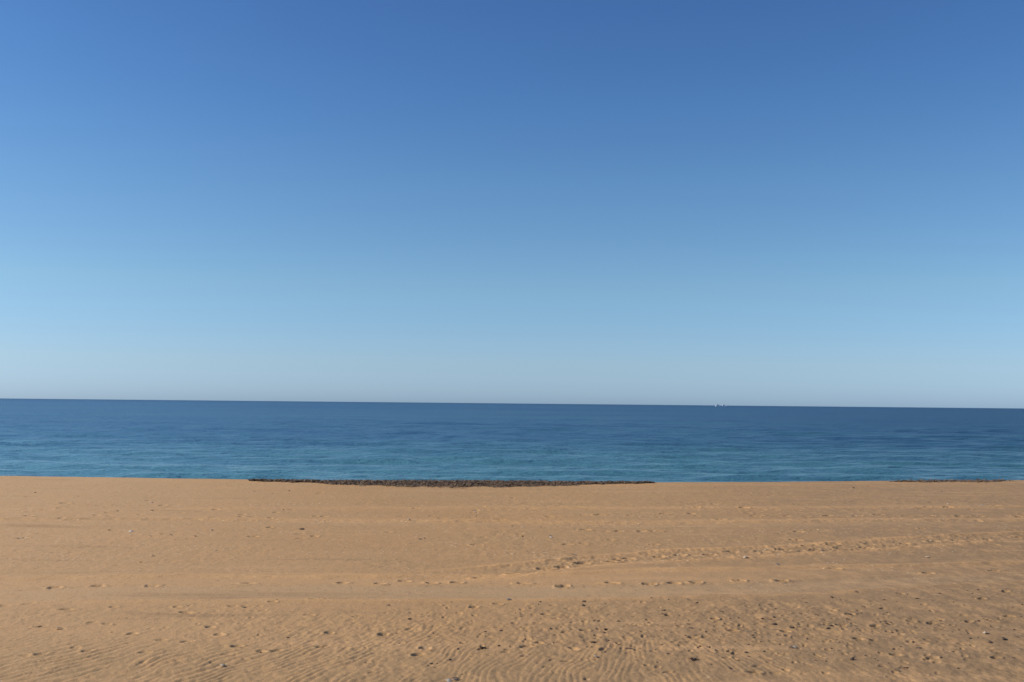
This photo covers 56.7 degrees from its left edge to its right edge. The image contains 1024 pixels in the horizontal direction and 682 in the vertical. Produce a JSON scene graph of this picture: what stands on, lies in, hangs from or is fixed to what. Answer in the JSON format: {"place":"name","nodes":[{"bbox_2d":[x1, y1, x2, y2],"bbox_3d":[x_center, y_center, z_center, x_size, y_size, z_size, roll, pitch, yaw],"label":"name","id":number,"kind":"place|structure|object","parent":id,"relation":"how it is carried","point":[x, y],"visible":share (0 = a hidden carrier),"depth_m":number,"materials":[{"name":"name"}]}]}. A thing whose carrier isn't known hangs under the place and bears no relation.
{"place":"outdoors","nodes":[
{"label":"outdoors","id":0,"kind":"place"},
{"bbox_2d":[0,476,1023,681],"bbox_3d":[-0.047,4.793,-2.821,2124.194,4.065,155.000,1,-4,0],"label":"beach","id":1,"kind":"structure","parent":0,"point":[182,603],"depth_m":16.01,"materials":[{"name":"beige sand"}]},
{"bbox_2d":[246,478,654,487],"bbox_3d":[-2.138,5.224,34.764,15.691,0.259,3.159,1,-4,-3],"label":"seaweed wrack","id":2,"kind":"object","parent":1,"relation":"on","point":[463,483],"visible":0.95,"depth_m":34.93,"materials":[{"name":"brown plant"}]},
{"bbox_2d":[889,478,1012,482],"bbox_3d":[18.011,5.710,38.536,5.684,0.183,1.491,2,-4,-15],"label":"seaweed wrack","id":3,"kind":"object","parent":1,"relation":"on","point":[978,480],"visible":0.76,"depth_m":38.54,"materials":[{"name":"brown plant"}]},
{"bbox_2d":[0,398,1023,481],"bbox_3d":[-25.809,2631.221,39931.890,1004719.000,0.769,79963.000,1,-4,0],"label":"sea","id":4,"kind":"structure","parent":0,"point":[212,439],"depth_m":93.16,"materials":[{"name":"liquid"}]},
{"bbox_2d":[0,0,1023,407],"label":"sky","id":5,"kind":"structure","parent":0,"point":[622,202],"materials":[{"name":"blue"}]}
]}

